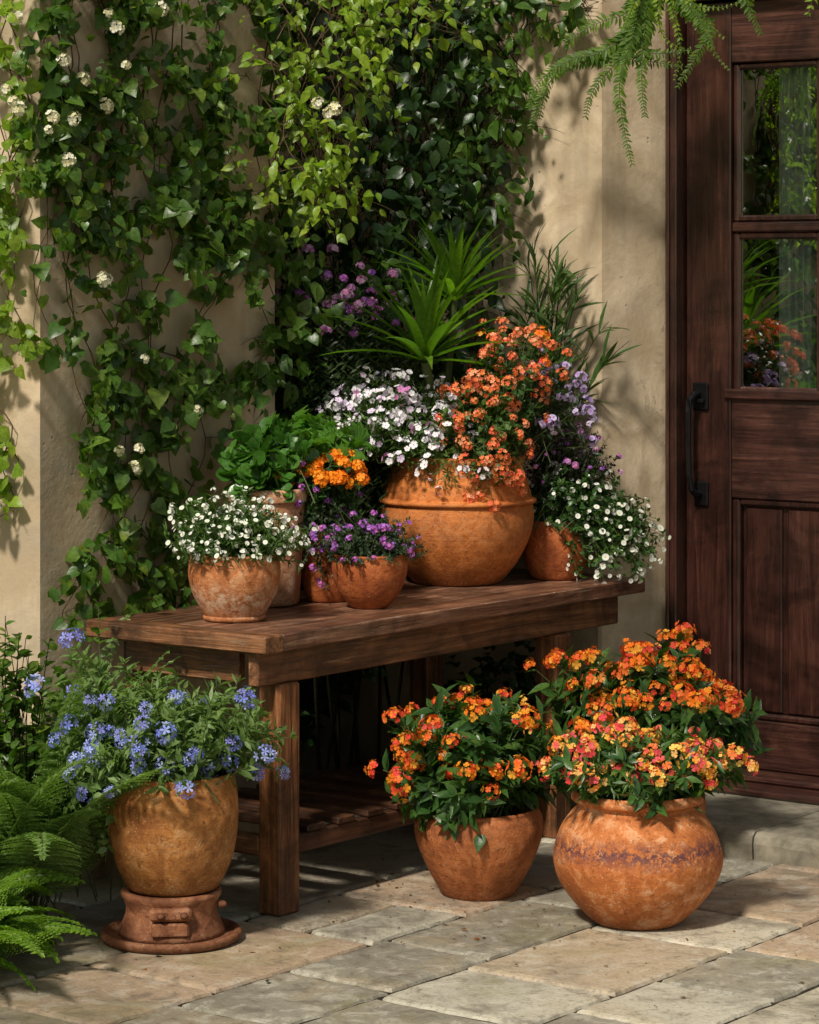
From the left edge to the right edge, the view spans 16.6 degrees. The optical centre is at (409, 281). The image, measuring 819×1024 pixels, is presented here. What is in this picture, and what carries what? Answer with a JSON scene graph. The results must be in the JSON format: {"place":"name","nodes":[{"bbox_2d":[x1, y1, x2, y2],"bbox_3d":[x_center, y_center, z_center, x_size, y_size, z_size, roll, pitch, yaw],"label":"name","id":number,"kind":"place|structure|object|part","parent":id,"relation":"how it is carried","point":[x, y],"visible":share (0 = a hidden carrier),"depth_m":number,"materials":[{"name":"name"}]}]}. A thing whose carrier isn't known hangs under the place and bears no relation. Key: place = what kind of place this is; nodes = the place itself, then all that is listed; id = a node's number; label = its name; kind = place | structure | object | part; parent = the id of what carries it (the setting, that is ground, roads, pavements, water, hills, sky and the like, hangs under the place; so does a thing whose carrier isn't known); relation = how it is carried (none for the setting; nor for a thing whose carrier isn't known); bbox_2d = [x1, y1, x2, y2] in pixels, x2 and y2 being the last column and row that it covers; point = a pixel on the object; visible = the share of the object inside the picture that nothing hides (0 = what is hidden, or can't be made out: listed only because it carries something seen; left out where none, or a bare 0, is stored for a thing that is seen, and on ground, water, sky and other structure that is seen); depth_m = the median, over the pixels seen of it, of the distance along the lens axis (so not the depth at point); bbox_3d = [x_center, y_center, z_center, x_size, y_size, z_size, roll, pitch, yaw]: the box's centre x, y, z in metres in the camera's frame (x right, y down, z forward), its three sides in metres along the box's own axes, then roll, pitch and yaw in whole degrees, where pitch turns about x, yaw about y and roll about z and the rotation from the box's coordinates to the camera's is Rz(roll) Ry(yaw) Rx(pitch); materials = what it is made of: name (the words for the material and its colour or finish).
{"place":"outdoors","nodes":[
{"label":"outdoors","id":0,"kind":"place"},
{"bbox_2d":[275,278,388,745],"bbox_3d":[-0.518,0.736,9.242,0.954,1.824,0.952,0,0,0],"label":"shrub","id":1,"kind":"object","parent":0,"point":[306,693],"visible":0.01,"depth_m":9.08,"materials":[{"name":"green plant"}]},
{"bbox_2d":[0,769,818,1023],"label":"patio paving","id":2,"kind":"structure","parent":0,"point":[549,977],"depth_m":6.96,"materials":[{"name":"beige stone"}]},
{"bbox_2d":[0,616,57,905],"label":"shrub","id":3,"kind":"object","parent":2,"relation":"on","point":[11,706],"visible":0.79,"depth_m":7.42,"materials":[{"name":"green plant"}]},
{"bbox_2d":[0,869,96,990],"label":"fern","id":4,"kind":"object","parent":2,"relation":"on","point":[13,930],"visible":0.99,"depth_m":6.76,"materials":[{"name":"green plant"}]},
{"bbox_2d":[27,599,139,907],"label":"shrub","id":5,"kind":"object","parent":2,"relation":"on","point":[61,670],"visible":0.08,"depth_m":7.54,"materials":[{"name":"green plant"}]},
{"bbox_2d":[0,614,242,923],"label":"fern","id":6,"kind":"object","parent":2,"relation":"on","point":[43,846],"visible":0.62,"depth_m":7.08,"materials":[{"name":"green plant"}]},
{"bbox_2d":[0,656,256,866],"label":"fern","id":7,"kind":"object","parent":2,"relation":"on","point":[50,780],"visible":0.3,"depth_m":7.08,"materials":[{"name":"green plant"}]},
{"bbox_2d":[100,885,241,953],"bbox_3d":[-0.607,1.609,7.171,0.360,0.131,0.360,0,0,-7],"label":"pot stand","id":8,"kind":"object","parent":2,"relation":"on","point":[146,924],"visible":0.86,"depth_m":7.06,"materials":[{"name":"ceramic"}]},
{"bbox_2d":[23,628,296,896],"bbox_3d":[-0.636,1.208,7.186,0.706,0.670,0.542,0,0,0],"label":"potted plumbago","id":9,"kind":"object","parent":8,"relation":"on","point":[171,832],"visible":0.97,"depth_m":7.06,"materials":[{"name":"plant"}]},
{"bbox_2d":[151,921,188,937],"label":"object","id":10,"kind":"structure","parent":8,"relation":"in","point":[158,929],"depth_m":7.03,"materials":[{"name":"ceramic"}]},
{"bbox_2d":[299,695,314,759],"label":"shrub","id":11,"kind":"object","parent":2,"relation":"on","point":[304,733],"visible":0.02,"depth_m":8.69,"materials":[{"name":"green plant"}]},
{"bbox_2d":[275,243,436,770],"bbox_3d":[-0.175,0.753,8.671,0.549,1.745,0.365,0,0,0],"label":"flowering shrub","id":12,"kind":"object","parent":2,"relation":"on","point":[328,385],"visible":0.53,"depth_m":8.61,"materials":[{"name":"green plant"}]},
{"bbox_2d":[86,568,644,915],"bbox_3d":[-0.073,1.300,8.251,0.640,0.751,1.859,0,0,37],"label":"wooden bench","id":13,"kind":"object","parent":2,"relation":"on","point":[422,629],"visible":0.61,"depth_m":7.76,"materials":[{"name":"brown wood"}]},
{"bbox_2d":[161,486,318,622],"bbox_3d":[-0.468,0.741,7.685,0.397,0.366,0.393,0,0,33],"label":"potted alyssum","id":14,"kind":"object","parent":13,"relation":"on","point":[237,554],"visible":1,"depth_m":7.61,"materials":[{"name":"plant"}]},
{"bbox_2d":[215,406,374,606],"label":"potted herb","id":15,"kind":"object","parent":13,"relation":"on","point":[274,445],"visible":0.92,"depth_m":8.02,"materials":[{"name":"green plant"}]},
{"bbox_2d":[273,448,369,602],"bbox_3d":[-0.269,0.696,8.124,0.376,0.456,0.333,0,0,33],"label":"potted kalanchoe","id":16,"kind":"object","parent":13,"relation":"on","point":[332,487],"visible":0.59,"depth_m":8.06,"materials":[{"name":"plant"}]},
{"bbox_2d":[309,510,431,608],"bbox_3d":[-0.115,0.783,7.987,0.338,0.281,0.282,0,0,-10],"label":"potted lobelia","id":17,"kind":"object","parent":13,"relation":"on","point":[369,567],"visible":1,"depth_m":7.92,"materials":[{"name":"orange ceramic"}]},
{"bbox_2d":[315,207,598,585],"bbox_3d":[0.122,0.345,8.610,0.700,1.158,0.783,0,0,40],"label":"planter","id":18,"kind":"object","parent":13,"relation":"on","point":[465,500],"visible":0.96,"depth_m":8.50,"materials":[{"name":"orange ceramic"}]},
{"bbox_2d":[493,224,642,472],"bbox_3d":[0.524,0.365,8.814,0.440,1.119,0.417,0,0,-17],"label":"bamboo plant","id":19,"kind":"object","parent":13,"relation":"on","point":[559,281],"visible":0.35,"depth_m":8.87,"materials":[{"name":"green plant"}]},
{"bbox_2d":[523,417,671,583],"bbox_3d":[0.561,0.684,8.738,0.496,0.528,0.324,0,0,0],"label":"potted bacopa","id":20,"kind":"object","parent":13,"relation":"on","point":[580,513],"visible":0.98,"depth_m":8.68,"materials":[{"name":"green plant"}]},
{"bbox_2d":[352,248,471,757],"bbox_3d":[-0.022,0.767,9.141,0.537,1.758,0.459,0,0,0],"label":"shrub","id":21,"kind":"object","parent":2,"relation":"on","point":[402,663],"visible":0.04,"depth_m":9.06,"materials":[{"name":"green plant"}]},
{"bbox_2d":[364,673,593,901],"bbox_3d":[0.201,1.377,7.680,0.618,0.595,0.526,0,0,24],"label":"potted lantana","id":22,"kind":"object","parent":2,"relation":"on","point":[471,783],"visible":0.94,"depth_m":7.57,"materials":[{"name":"green plant"}]},
{"bbox_2d":[443,638,570,801],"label":"shrub","id":23,"kind":"object","parent":2,"relation":"on","point":[527,687],"visible":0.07,"depth_m":8.88,"materials":[{"name":"green plant"}]},
{"bbox_2d":[523,620,771,814],"bbox_3d":[0.701,1.329,8.104,0.642,0.692,0.557,0,0,-25],"label":"potted lantana","id":24,"kind":"object","parent":2,"relation":"on","point":[638,681],"visible":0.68,"depth_m":8.02,"materials":[{"name":"orange plant"}]},
{"bbox_2d":[538,710,758,930],"bbox_3d":[0.624,1.407,7.380,0.576,0.536,0.513,0,0,0],"label":"potted lantana","id":25,"kind":"object","parent":2,"relation":"on","point":[637,845],"visible":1,"depth_m":7.23,"materials":[{"name":"ceramic"}]},
{"bbox_2d":[705,792,818,868],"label":"stone step","id":26,"kind":"object","parent":2,"relation":"on","point":[775,832],"visible":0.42,"depth_m":8.22,"materials":[{"name":"beige stone"}]},
{"bbox_2d":[740,66,817,717],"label":"room interior","id":27,"kind":"object","parent":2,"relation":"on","point":[759,257],"depth_m":12.13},
{"label":"ground","id":28,"kind":"structure","parent":0,"visible":0},
{"bbox_2d":[0,865,85,963],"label":"fern","id":29,"kind":"object","parent":28,"relation":"on","point":[18,900],"visible":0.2,"depth_m":7.03,"materials":[{"name":"green plant"}]},
{"bbox_2d":[0,0,274,894],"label":"stucco wall","id":30,"kind":"structure","parent":28,"relation":"on","point":[45,532],"depth_m":7.85,"materials":[{"name":"paint"}]},
{"bbox_2d":[0,0,50,522],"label":"climbing vine","id":31,"kind":"object","parent":30,"relation":"attached to","point":[13,236],"visible":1,"depth_m":7.64,"materials":[{"name":"green plant"}]},
{"bbox_2d":[9,0,353,641],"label":"climbing vine","id":32,"kind":"object","parent":30,"relation":"attached to","point":[67,138],"visible":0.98,"depth_m":7.95,"materials":[{"name":"green plant"}]},
{"bbox_2d":[241,150,411,421],"bbox_3d":[-0.256,0.083,8.650,0.254,0.983,0.798,0,0,34],"label":"climbing vine","id":33,"kind":"object","parent":30,"relation":"attached to","point":[294,281],"visible":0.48,"depth_m":8.57,"materials":[{"name":"green plant"}]},
{"bbox_2d":[192,0,507,245],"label":"hanging vine","id":34,"kind":"object","parent":30,"relation":"attached to","point":[362,43],"visible":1,"depth_m":8.21,"materials":[{"name":"green plant"}]},
{"bbox_2d":[275,0,664,808],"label":"stucco wall","id":35,"kind":"structure","parent":28,"relation":"on","point":[597,192],"depth_m":9.03,"materials":[{"name":"paint"}]},
{"bbox_2d":[275,0,552,429],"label":"climbing vine","id":36,"kind":"object","parent":35,"relation":"attached to","point":[390,149],"visible":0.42,"depth_m":8.96,"materials":[{"name":"green plant"}]},
{"bbox_2d":[303,0,604,296],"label":"climbing vine","id":37,"kind":"object","parent":35,"relation":"attached to","point":[574,18],"visible":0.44,"depth_m":9.02,"materials":[{"name":"green plant"}]},
{"bbox_2d":[665,0,818,804],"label":"door frame","id":38,"kind":"object","parent":35,"relation":"attached to","point":[784,786],"visible":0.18,"depth_m":9.04,"materials":[{"name":"brown wood"}]},
{"bbox_2d":[685,0,818,775],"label":"wooden door","id":39,"kind":"structure","parent":38,"relation":"attached to","point":[754,451],"depth_m":8.96,"materials":[{"name":"brown wood"}]},
{"bbox_3d":[1.166,0.100,8.892,0.321,0.512,0.022,0,0,37],"label":"window","id":40,"kind":"part","parent":39,"relation":"part of","materials":[{"name":"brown wood"}]},
{"bbox_3d":[1.166,-0.443,8.892,0.321,0.506,0.022,0,0,37],"label":"window","id":41,"kind":"part","parent":39,"relation":"part of","materials":[{"name":"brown wood"}]},
{"bbox_2d":[779,66,815,387],"bbox_3d":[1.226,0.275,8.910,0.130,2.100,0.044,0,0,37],"label":"curtain","id":42,"kind":"object","parent":39,"relation":"hanging from","point":[797,257],"visible":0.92,"depth_m":8.90,"materials":[{"name":"fabric"}]},
{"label":"stucco wall","id":43,"kind":"object","parent":35,"relation":"attached to","visible":0},
{"bbox_2d":[525,0,763,166],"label":"hanging fern","id":44,"kind":"object","parent":43,"relation":"hanging from","point":[631,41],"visible":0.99,"depth_m":8.57,"materials":[{"name":"green plant"}]},
{"bbox_2d":[623,0,741,79],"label":"hanging vine","id":45,"kind":"object","parent":43,"relation":"hanging from","point":[656,3],"visible":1,"depth_m":8.58,"materials":[{"name":"green plant"}]},
{"bbox_2d":[804,0,817,16],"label":"hanging vine","id":46,"kind":"object","parent":43,"relation":"hanging from","point":[809,7],"visible":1,"depth_m":8.28,"materials":[{"name":"green plant"}]}
]}

